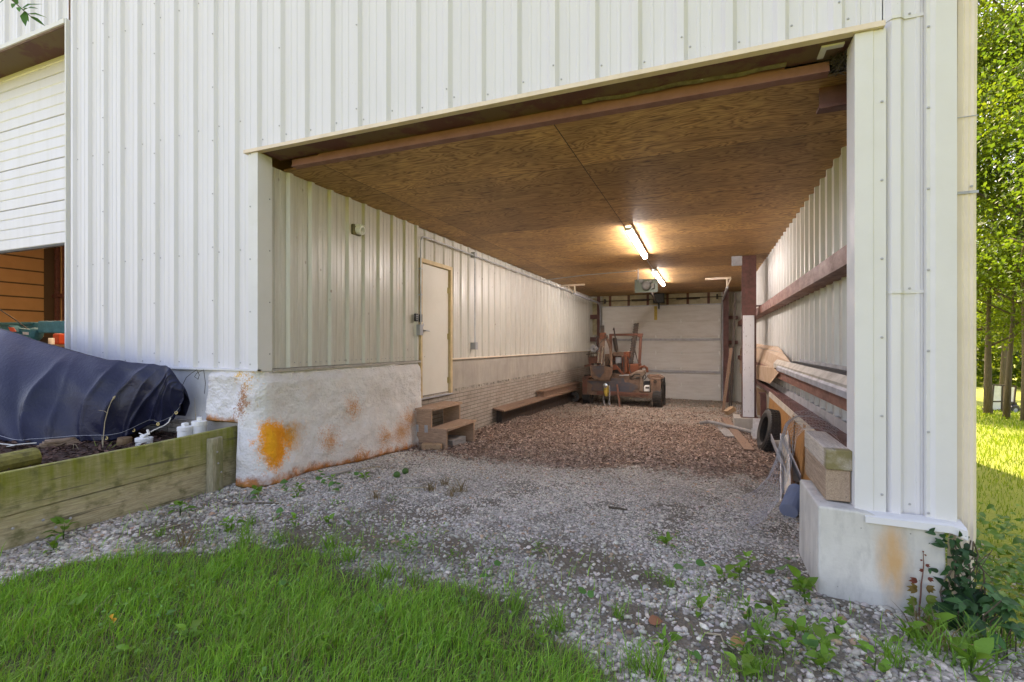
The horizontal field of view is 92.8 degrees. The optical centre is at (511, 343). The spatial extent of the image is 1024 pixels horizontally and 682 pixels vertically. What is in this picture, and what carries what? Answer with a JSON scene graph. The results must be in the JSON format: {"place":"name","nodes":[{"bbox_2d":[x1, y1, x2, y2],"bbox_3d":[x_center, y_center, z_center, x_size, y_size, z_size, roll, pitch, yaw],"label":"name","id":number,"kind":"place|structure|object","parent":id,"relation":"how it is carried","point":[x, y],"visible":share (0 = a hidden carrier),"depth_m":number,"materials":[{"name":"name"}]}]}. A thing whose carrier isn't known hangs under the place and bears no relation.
{"place":"outdoors","nodes":[
{"label":"outdoors","id":0,"kind":"place"},
{"bbox_2d":[0,0,46,25],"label":"leafy twig","id":1,"kind":"object","parent":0,"point":[24,17],"visible":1,"depth_m":2.20,"materials":[{"name":"green plant"}]},
{"bbox_2d":[0,359,1023,681],"bbox_3d":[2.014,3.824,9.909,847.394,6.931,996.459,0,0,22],"label":"ground","id":2,"kind":"structure","parent":0,"point":[654,583],"depth_m":3.37,"materials":[{"name":"gravel"}]},
{"bbox_2d":[0,448,41,471],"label":"mossy log","id":3,"kind":"object","parent":2,"relation":"on","point":[18,459],"visible":0.84,"depth_m":3.71,"materials":[{"name":"wood"}]},
{"bbox_2d":[41,516,75,539],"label":"weed","id":4,"kind":"object","parent":2,"relation":"on","point":[58,520],"visible":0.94,"depth_m":3.40,"materials":[{"name":"green plant"}]},
{"bbox_2d":[36,437,80,447],"bbox_3d":[-4.294,0.968,4.620,0.331,0.148,0.079,0,0,-33],"label":"rock","id":5,"kind":"object","parent":2,"relation":"on","point":[57,442],"visible":0.6,"depth_m":4.60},
{"bbox_2d":[0,428,176,470],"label":"mulch","id":6,"kind":"object","parent":2,"relation":"on","point":[63,449],"visible":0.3,"depth_m":4.47,"materials":[{"name":"brown plant"}]},
{"bbox_2d":[0,328,189,444],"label":"tarp","id":7,"kind":"object","parent":6,"relation":"on","point":[48,391],"visible":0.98,"depth_m":4.84,"materials":[{"name":"blue fabric"}]},
{"bbox_2d":[116,436,132,446],"bbox_3d":[-3.751,0.942,4.719,0.124,0.083,0.124,0,0,22],"label":"wood block","id":8,"kind":"object","parent":6,"relation":"on","point":[123,440],"depth_m":4.68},
{"bbox_2d":[135,434,152,445],"bbox_3d":[-3.511,0.991,4.652,0.144,0.254,0.144,0,0,22],"label":"cleanout cap","id":9,"kind":"object","parent":6,"relation":"on","point":[147,439],"visible":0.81,"depth_m":4.61,"materials":[{"name":"white plastic"}]},
{"bbox_2d":[0,426,236,551],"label":"planter wall","id":10,"kind":"structure","parent":2,"relation":"on","point":[86,490],"depth_m":3.83,"materials":[{"name":"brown wood"}]},
{"bbox_2d":[111,644,143,660],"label":"weed","id":11,"kind":"object","parent":2,"relation":"on","point":[121,647],"visible":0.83,"depth_m":2.17,"materials":[{"name":"green plant"}]},
{"bbox_2d":[177,422,192,437],"bbox_3d":[-3.225,0.918,4.806,0.136,0.284,0.136,0,0,22],"label":"cleanout cap","id":12,"kind":"object","parent":2,"relation":"on","point":[185,429],"visible":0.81,"depth_m":4.76,"materials":[{"name":"white plastic"}]},
{"bbox_2d":[171,523,206,548],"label":"dry grass","id":13,"kind":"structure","parent":2,"relation":"on","point":[183,541],"depth_m":3.33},
{"bbox_2d":[176,619,204,642],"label":"weed","id":14,"kind":"object","parent":2,"relation":"on","point":[194,625],"visible":0.96,"depth_m":2.33,"materials":[{"name":"green plant"}]},
{"bbox_2d":[191,417,207,433],"bbox_3d":[-3.137,0.879,4.890,0.140,0.296,0.140,0,0,22],"label":"cleanout cap","id":15,"kind":"object","parent":2,"relation":"on","point":[199,424],"visible":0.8,"depth_m":4.84,"materials":[{"name":"white plastic"}]},
{"bbox_2d":[230,523,256,547],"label":"grass tuft","id":16,"kind":"object","parent":2,"relation":"on","point":[243,539],"visible":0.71,"depth_m":3.38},
{"bbox_2d":[1,535,620,681],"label":"turf thatch","id":17,"kind":"object","parent":2,"relation":"on","point":[290,584],"visible":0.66,"depth_m":2.56,"materials":[{"name":"green plant"}]},
{"bbox_2d":[313,527,348,550],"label":"grass tuft","id":18,"kind":"object","parent":2,"relation":"on","point":[327,543],"visible":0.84,"depth_m":3.40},
{"bbox_2d":[329,534,370,564],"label":"grass tuft","id":19,"kind":"object","parent":2,"relation":"on","point":[344,555],"visible":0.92,"depth_m":3.22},
{"bbox_2d":[357,547,404,582],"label":"grass tuft","id":20,"kind":"object","parent":2,"relation":"on","point":[384,569],"visible":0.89,"depth_m":2.96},
{"bbox_2d":[395,561,433,587],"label":"grass tuft","id":21,"kind":"object","parent":2,"relation":"on","point":[412,580],"visible":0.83,"depth_m":2.92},
{"bbox_2d":[421,443,441,450],"bbox_3d":[-1.168,1.496,7.103,0.298,0.106,0.110,0,0,1],"label":"wood block","id":22,"kind":"object","parent":2,"relation":"on","point":[434,446],"depth_m":7.05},
{"bbox_2d":[415,401,475,449],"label":"wooden steps","id":23,"kind":"structure","parent":2,"relation":"on","point":[453,429],"depth_m":7.48,"materials":[{"name":"brown wood"}]},
{"bbox_2d":[453,568,484,600],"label":"grass tuft","id":24,"kind":"object","parent":2,"relation":"on","point":[471,590],"visible":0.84,"depth_m":2.75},
{"bbox_2d":[0,0,968,540],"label":"metal barn","id":25,"kind":"structure","parent":2,"relation":"on","point":[190,186],"depth_m":5.13,"materials":[{"name":"white paint"}]},
{"bbox_2d":[0,247,53,337],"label":"wall","id":26,"kind":"structure","parent":25,"relation":"in","point":[26,277],"depth_m":19.32,"materials":[{"name":"brown"}]},
{"bbox_2d":[0,309,64,342],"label":"machine tool","id":27,"kind":"object","parent":25,"relation":"on","point":[36,330],"visible":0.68,"depth_m":8.91,"materials":[{"name":"teal paint"}]},
{"bbox_2d":[0,18,70,349],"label":"shop door","id":28,"kind":"structure","parent":25,"relation":"in","point":[35,74],"depth_m":6.82,"materials":[{"name":"white paint"}]},
{"bbox_2d":[351,224,364,235],"bbox_3d":[-1.927,-1.439,6.143,0.130,0.132,0.150,0,0,22],"label":"vent hood","id":29,"kind":"object","parent":25,"relation":"attached to","point":[357,229],"visible":1,"depth_m":6.10,"materials":[{"name":"white plastic"}]},
{"bbox_2d":[414,258,452,399],"bbox_3d":[-1.266,-0.236,8.007,0.137,2.197,1.015,0,0,22],"label":"personnel door","id":30,"kind":"structure","parent":25,"relation":"in","point":[436,341],"depth_m":8.04,"materials":[{"name":"white metal"}]},
{"bbox_2d":[416,236,635,349],"bbox_3d":[1.625,-0.845,11.820,2.542,1.900,10.439,0,0,22],"label":"electrical conduit","id":31,"kind":"object","parent":25,"relation":"attached to","point":[419,331],"visible":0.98,"depth_m":9.20,"materials":[{"name":"grey"}]},
{"bbox_2d":[624,225,647,258],"bbox_3d":[2.227,-1.758,8.619,0.110,0.088,2.603,0,0,21],"label":"tube light","id":32,"kind":"object","parent":25,"relation":"attached to","point":[631,232],"visible":1,"depth_m":8.18,"materials":[{"name":"white"}]},
{"bbox_2d":[560,277,731,400],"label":"garage door","id":33,"kind":"structure","parent":25,"relation":"in","point":[684,341],"depth_m":17.42,"materials":[{"name":"white metal"}]},
{"bbox_2d":[635,268,664,308],"bbox_3d":[4.281,-1.521,14.563,0.534,0.581,6.501,0,0,20],"label":"door opener","id":34,"kind":"object","parent":25,"relation":"hanging from","point":[650,286],"depth_m":11.73,"materials":[{"name":"grey metal"}]},
{"bbox_2d":[740,344,789,383],"bbox_3d":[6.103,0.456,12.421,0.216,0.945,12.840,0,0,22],"label":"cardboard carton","id":35,"kind":"object","parent":25,"relation":"on","point":[768,372],"visible":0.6,"depth_m":8.91,"materials":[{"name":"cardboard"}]},
{"bbox_2d":[773,359,846,387],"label":"metal trim","id":36,"kind":"structure","parent":25,"relation":"on","point":[834,378],"depth_m":4.72,"materials":[{"name":"metal"}]},
{"bbox_2d":[776,366,846,398],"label":"metal trim","id":37,"kind":"structure","parent":25,"relation":"attached to","point":[832,388],"depth_m":4.52,"materials":[{"name":"metal"}]},
{"bbox_2d":[824,49,846,76],"bbox_3d":[2.156,-1.847,3.196,0.133,0.195,0.170,0,0,-19],"label":"bird nest","id":38,"kind":"object","parent":25,"relation":"attached to","point":[840,59],"visible":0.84,"depth_m":3.19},
{"bbox_2d":[947,0,978,593],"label":"downspout","id":39,"kind":"object","parent":25,"relation":"attached to","point":[967,15],"visible":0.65,"depth_m":2.79,"materials":[{"name":"metal"}]},
{"bbox_2d":[0,488,1021,681],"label":"grass","id":40,"kind":"structure","parent":2,"relation":"on","point":[44,619],"depth_m":2.41,"materials":[{"name":"plant"}]},
{"bbox_2d":[493,580,528,614],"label":"grass tuft","id":41,"kind":"object","parent":2,"relation":"on","point":[512,602],"visible":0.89,"depth_m":2.65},
{"bbox_2d":[493,381,580,423],"bbox_3d":[0.970,1.705,13.152,0.300,0.990,6.849,0,0,22],"label":"plank bench","id":42,"kind":"object","parent":2,"relation":"on","point":[551,397],"visible":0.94,"depth_m":12.58,"materials":[{"name":"brown wood"}]},
{"bbox_2d":[528,629,548,649],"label":"weed","id":43,"kind":"object","parent":2,"relation":"on","point":[539,631],"visible":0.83,"depth_m":2.33,"materials":[{"name":"green plant"}]},
{"bbox_2d":[522,594,571,634],"bbox_3d":[0.199,1.377,2.482,0.227,0.185,0.211,0,0,-42],"label":"grass tuft","id":44,"kind":"object","parent":2,"relation":"on","point":[559,626],"visible":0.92,"depth_m":2.49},
{"bbox_2d":[373,395,798,513],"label":"leaf litter","id":45,"kind":"object","parent":2,"relation":"on","point":[515,450],"visible":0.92,"depth_m":7.81,"materials":[{"name":"plant"}]},
{"bbox_2d":[605,598,639,620],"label":"grass tuft","id":46,"kind":"object","parent":2,"relation":"on","point":[616,610],"visible":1,"depth_m":2.61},
{"bbox_2d":[582,323,665,406],"bbox_3d":[3.418,0.674,15.361,2.722,2.721,2.653,0,0,22],"label":"trencher","id":47,"kind":"object","parent":2,"relation":"on","point":[621,374],"visible":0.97,"depth_m":14.75,"materials":[{"name":"metal"}]},
{"bbox_2d":[616,622,661,681],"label":"grass tuft","id":48,"kind":"object","parent":2,"relation":"on","point":[635,666],"visible":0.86,"depth_m":2.20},
{"bbox_2d":[616,632,677,681],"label":"grass tuft","id":49,"kind":"object","parent":2,"relation":"on","point":[658,664],"visible":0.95,"depth_m":2.14,"materials":[{"name":"plant"}]},
{"bbox_2d":[652,625,682,654],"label":"weed","id":50,"kind":"object","parent":2,"relation":"on","point":[662,636],"visible":0.83,"depth_m":2.29,"materials":[{"name":"green plant"}]},
{"bbox_2d":[690,595,708,617],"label":"weed","id":51,"kind":"object","parent":2,"relation":"on","point":[703,599],"visible":0.99,"depth_m":2.66,"materials":[{"name":"green plant"}]},
{"bbox_2d":[711,564,738,580],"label":"weed","id":52,"kind":"object","parent":2,"relation":"on","point":[728,568],"visible":1,"depth_m":3.06,"materials":[{"name":"green plant"}]},
{"bbox_2d":[721,348,732,411],"bbox_3d":[5.733,0.962,12.993,0.407,1.719,0.083,0,0,-28],"label":"leaning board","id":53,"kind":"object","parent":2,"relation":"on","point":[727,378],"visible":0.86,"depth_m":12.98,"materials":[{"name":"brown wood"}]},
{"bbox_2d":[731,293,735,405],"bbox_3d":[6.038,0.220,13.290,0.046,3.258,0.372,0,0,45],"label":"pole","id":54,"kind":"object","parent":2,"relation":"on","point":[733,349],"visible":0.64,"depth_m":13.28,"materials":[{"name":"wood"}]},
{"bbox_2d":[721,417,754,451],"bbox_3d":[4.293,1.676,9.409,0.150,0.139,4.164,0,0,19],"label":"plank","id":55,"kind":"object","parent":2,"relation":"on","point":[743,442],"visible":0.9,"depth_m":8.53,"materials":[{"name":"brown wood"}]},
{"bbox_2d":[699,420,750,432],"bbox_3d":[4.367,1.653,9.757,0.198,0.123,1.442,0,0,-27],"label":"plank","id":56,"kind":"object","parent":55,"relation":"on","point":[725,425],"visible":0.84,"depth_m":9.78,"materials":[{"name":"grey wood"}]},
{"bbox_2d":[723,651,757,679],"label":"weed","id":57,"kind":"object","parent":2,"relation":"on","point":[746,662],"visible":0.99,"depth_m":2.16,"materials":[{"name":"green plant"}]},
{"bbox_2d":[712,646,780,681],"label":"grass tuft","id":58,"kind":"object","parent":2,"relation":"on","point":[757,665],"visible":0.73,"depth_m":2.17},
{"bbox_2d":[734,628,765,654],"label":"weed","id":59,"kind":"object","parent":2,"relation":"on","point":[744,639],"visible":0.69,"depth_m":2.31,"materials":[{"name":"green plant"}]},
{"bbox_2d":[738,593,764,620],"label":"weed","id":60,"kind":"object","parent":2,"relation":"on","point":[749,611],"visible":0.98,"depth_m":2.60,"materials":[{"name":"green plant"}]},
{"bbox_2d":[722,633,788,680],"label":"grass tuft","id":61,"kind":"object","parent":2,"relation":"on","point":[769,662],"visible":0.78,"depth_m":2.21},
{"bbox_2d":[743,622,779,652],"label":"weed","id":62,"kind":"object","parent":2,"relation":"on","point":[760,629],"visible":0.8,"depth_m":2.36,"materials":[{"name":"green plant"}]},
{"bbox_2d":[758,392,765,418],"bbox_3d":[4.588,1.445,8.936,0.120,1.111,0.120,0,0,22],"label":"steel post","id":63,"kind":"object","parent":2,"relation":"on","point":[762,402],"visible":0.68,"depth_m":8.89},
{"bbox_2d":[745,609,779,634],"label":"grass tuft","id":64,"kind":"object","parent":2,"relation":"on","point":[762,623],"visible":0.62,"depth_m":2.52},
{"bbox_2d":[757,408,780,452],"bbox_3d":[4.031,1.352,7.597,0.338,0.694,0.670,0,0,14],"label":"tyre","id":65,"kind":"object","parent":2,"relation":"on","point":[769,423],"visible":0.83,"depth_m":7.41,"materials":[{"name":"rubber"}]},
{"bbox_2d":[764,593,789,619],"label":"weed","id":66,"kind":"object","parent":2,"relation":"on","point":[774,601],"visible":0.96,"depth_m":2.63,"materials":[{"name":"green plant"}]},
{"bbox_2d":[765,631,796,657],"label":"weed","id":67,"kind":"object","parent":2,"relation":"on","point":[783,643],"visible":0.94,"depth_m":2.34,"materials":[{"name":"green plant"}]},
{"bbox_2d":[771,434,800,481],"bbox_3d":[3.329,1.372,5.947,0.151,0.436,0.849,0,0,16],"label":"metal channel","id":68,"kind":"object","parent":2,"relation":"on","point":[795,471],"visible":0.52,"depth_m":5.95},
{"bbox_2d":[780,430,792,499],"bbox_3d":[3.219,1.431,5.725,0.122,0.482,2.358,0,0,29],"label":"metal channel","id":69,"kind":"object","parent":2,"relation":"on","point":[789,481],"visible":0.29,"depth_m":5.53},
{"bbox_2d":[779,484,799,517],"bbox_3d":[2.603,1.450,4.516,0.160,0.262,0.350,0,0,43],"label":"bucket","id":70,"kind":"object","parent":2,"relation":"on","point":[789,506],"visible":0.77,"depth_m":4.44,"materials":[{"name":"plastic"}]},
{"bbox_2d":[768,391,815,483],"bbox_3d":[3.753,1.350,6.604,0.110,1.000,4.650,0,0,22],"label":"wooden board","id":71,"kind":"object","parent":2,"relation":"on","point":[776,403],"depth_m":6.14,"materials":[{"name":"brown wood"}]},
{"bbox_2d":[781,615,807,646],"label":"weed","id":72,"kind":"object","parent":2,"relation":"on","point":[799,624],"visible":0.84,"depth_m":2.48,"materials":[{"name":"green plant"}]},
{"bbox_2d":[786,578,810,603],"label":"weed","id":73,"kind":"object","parent":2,"relation":"on","point":[803,583],"visible":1,"depth_m":2.84,"materials":[{"name":"green plant"}]},
{"bbox_2d":[787,564,817,594],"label":"weed","id":74,"kind":"object","parent":2,"relation":"on","point":[796,572],"visible":0.77,"depth_m":2.95,"materials":[{"name":"green plant"}]},
{"bbox_2d":[799,632,820,653],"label":"weed","id":75,"kind":"object","parent":2,"relation":"on","point":[813,642],"visible":0.52,"depth_m":2.36,"materials":[{"name":"green plant"}]},
{"bbox_2d":[772,638,847,675],"bbox_3d":[1.387,1.467,2.298,0.305,0.091,0.236,-7,0,-5],"label":"weed","id":76,"kind":"object","parent":2,"relation":"on","point":[807,658],"visible":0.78,"depth_m":2.30,"materials":[{"name":"green plant"}]},
{"bbox_2d":[798,623,844,655],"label":"weed","id":77,"kind":"object","parent":2,"relation":"on","point":[818,630],"visible":0.64,"depth_m":2.36,"materials":[{"name":"green plant"}]},
{"bbox_2d":[805,641,842,676],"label":"weed","id":78,"kind":"object","parent":2,"relation":"on","point":[819,660],"visible":1,"depth_m":2.26,"materials":[{"name":"green plant"}]},
{"bbox_2d":[819,616,846,634],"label":"weed","id":79,"kind":"object","parent":2,"relation":"on","point":[838,629],"visible":0.79,"depth_m":2.52,"materials":[{"name":"green plant"}]},
{"bbox_2d":[851,640,891,671],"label":"weed","id":80,"kind":"object","parent":2,"relation":"on","point":[883,666],"visible":0.91,"depth_m":2.25,"materials":[{"name":"green plant"}]},
{"bbox_2d":[799,479,945,619],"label":"concrete pier","id":81,"kind":"structure","parent":2,"relation":"on","point":[846,551],"depth_m":2.89,"materials":[{"name":"concrete"}]},
{"bbox_2d":[805,448,850,501],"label":"timber beam","id":82,"kind":"structure","parent":81,"relation":"on","point":[831,484],"depth_m":3.07,"materials":[{"name":"brown wood"}]},
{"bbox_2d":[805,430,851,470],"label":"timber beam","id":83,"kind":"structure","parent":82,"relation":"on","point":[826,450],"depth_m":3.14,"materials":[{"name":"wood"}]},
{"bbox_2d":[741,410,840,530],"bbox_3d":[2.399,1.057,4.213,0.738,0.937,1.044,0,0,22],"label":"chicken wire","id":84,"kind":"object","parent":83,"relation":"hanging from","point":[781,446],"visible":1,"depth_m":4.09,"materials":[{"name":"grey"}]},
{"bbox_2d":[903,551,937,618],"bbox_3d":[2.311,1.419,2.761,0.166,0.506,0.044,0,0,22],"label":"creeper","id":85,"kind":"object","parent":81,"relation":"attached to","point":[913,589],"visible":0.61,"depth_m":2.76,"materials":[{"name":"green plant"}]},
{"bbox_2d":[925,528,993,631],"bbox_3d":[2.462,1.340,2.691,0.298,0.620,0.165,0,0,41],"label":"ivy","id":86,"kind":"object","parent":81,"relation":"attached to","point":[963,590],"visible":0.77,"depth_m":2.69,"materials":[{"name":"green plant"}]},
{"bbox_2d":[863,628,915,671],"bbox_3d":[1.839,1.447,2.336,0.272,0.186,0.242,0,0,-26],"label":"grass tuft","id":87,"kind":"object","parent":2,"relation":"on","point":[887,653],"visible":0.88,"depth_m":2.32,"materials":[{"name":"plant"}]},
{"bbox_2d":[890,614,926,641],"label":"weed","id":88,"kind":"object","parent":2,"relation":"on","point":[910,629],"visible":0.78,"depth_m":2.49,"materials":[{"name":"green plant"}]},
{"bbox_2d":[892,593,943,639],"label":"dry grass","id":89,"kind":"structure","parent":2,"relation":"on","point":[924,627],"depth_m":2.58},
{"bbox_2d":[871,634,966,678],"bbox_3d":[1.910,1.469,2.300,0.359,0.117,0.351,0,-3,38],"label":"weed","id":90,"kind":"object","parent":2,"relation":"on","point":[929,661],"visible":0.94,"depth_m":2.28,"materials":[{"name":"green plant"}]},
{"bbox_2d":[891,618,968,657],"bbox_3d":[2.071,1.458,2.426,0.317,0.188,0.289,0,0,-11],"label":"grass tuft","id":91,"kind":"object","parent":2,"relation":"on","point":[918,640],"visible":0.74,"depth_m":2.44,"materials":[{"name":"plant"}]},
{"bbox_2d":[919,606,956,637],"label":"weed","id":92,"kind":"object","parent":2,"relation":"on","point":[945,616],"visible":0.46,"depth_m":2.55,"materials":[{"name":"green plant"}]},
{"bbox_2d":[909,604,997,652],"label":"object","id":93,"kind":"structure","parent":2,"relation":"on","point":[928,626],"depth_m":2.50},
{"bbox_2d":[912,601,1022,675],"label":"grass tuft","id":94,"kind":"object","parent":2,"relation":"on","point":[954,661],"visible":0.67,"depth_m":2.33,"materials":[{"name":"plant"}]},
{"bbox_2d":[949,636,994,681],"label":"weed","id":95,"kind":"object","parent":2,"relation":"on","point":[987,644],"visible":0.81,"depth_m":2.29,"materials":[{"name":"green plant"}]},
{"bbox_2d":[932,596,1020,663],"bbox_3d":[2.388,1.473,2.497,0.389,0.238,0.456,-2,0,-43],"label":"grass tuft","id":96,"kind":"object","parent":2,"relation":"on","point":[974,638],"visible":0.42,"depth_m":2.50,"materials":[{"name":"plant"}]},
{"bbox_2d":[943,581,1023,659],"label":"shrub","id":97,"kind":"object","parent":2,"relation":"on","point":[1000,606],"visible":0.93,"depth_m":2.52,"materials":[{"name":"green plant"}]},
{"bbox_2d":[945,502,1023,631],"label":"undergrowth","id":98,"kind":"object","parent":2,"relation":"on","point":[993,572],"visible":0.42,"depth_m":3.50,"materials":[{"name":"green plant"}]},
{"bbox_2d":[976,169,1020,384],"bbox_3d":[29.741,-4.184,29.618,10.579,15.314,11.451,0,0,22],"label":"tree","id":99,"kind":"object","parent":2,"relation":"on","point":[1002,367],"visible":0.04,"depth_m":29.17,"materials":[{"name":"green plant"}]},
{"bbox_2d":[976,288,1021,386],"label":"woodland","id":100,"kind":"object","parent":2,"relation":"on","point":[1016,371],"visible":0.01,"depth_m":47.25,"materials":[{"name":"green plant"}]},
{"bbox_2d":[976,177,1021,360],"bbox_3d":[36.151,-4.015,32.907,11.814,15.597,9.849,0,0,-29],"label":"tree","id":101,"kind":"object","parent":2,"relation":"on","point":[996,347],"visible":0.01,"depth_m":34.30,"materials":[{"name":"green plant"}]},
{"bbox_2d":[976,2,1023,418],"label":"tree","id":102,"kind":"object","parent":2,"relation":"on","point":[1006,412],"visible":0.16,"depth_m":16.34,"materials":[{"name":"green plant"}]},
{"bbox_2d":[976,0,1023,420],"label":"tree","id":103,"kind":"object","parent":2,"relation":"on","point":[984,105],"visible":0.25,"depth_m":16.19,"materials":[{"name":"green plant"}]},
{"bbox_2d":[976,0,1023,311],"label":"tree","id":104,"kind":"object","parent":2,"relation":"on","point":[1013,111],"visible":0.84,"depth_m":11.60,"materials":[{"name":"green plant"}]},
{"bbox_2d":[976,0,1023,414],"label":"tree","id":105,"kind":"object","parent":2,"relation":"on","point":[987,400],"visible":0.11,"depth_m":17.97,"materials":[{"name":"green plant"}]},
{"bbox_2d":[976,2,1023,346],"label":"tree","id":106,"kind":"object","parent":2,"relation":"on","point":[1003,284],"visible":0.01,"depth_m":17.74,"materials":[{"name":"green plant"}]},
{"bbox_2d":[977,609,1023,647],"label":"grass tuft","id":107,"kind":"object","parent":2,"relation":"on","point":[1012,637],"visible":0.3,"depth_m":2.56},
{"bbox_2d":[982,384,1019,412],"bbox_3d":[20.506,2.381,20.456,2.018,1.421,0.810,0,0,0],"label":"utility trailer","id":108,"kind":"object","parent":2,"relation":"on","point":[998,393],"visible":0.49,"depth_m":20.20,"materials":[{"name":"white metal"}]},
{"bbox_2d":[792,361,846,375],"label":"metal trim","id":109,"kind":"structure","parent":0,"point":[838,371],"depth_m":4.88,"materials":[{"name":"grey"}]},
{"bbox_2d":[799,359,846,370],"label":"metal trim","id":110,"kind":"structure","parent":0,"point":[835,366],"depth_m":5.11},
{"bbox_2d":[945,406,1023,622],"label":"lawn grass","id":111,"kind":"structure","parent":0,"point":[995,418],"depth_m":8.96,"materials":[{"name":"plant"}]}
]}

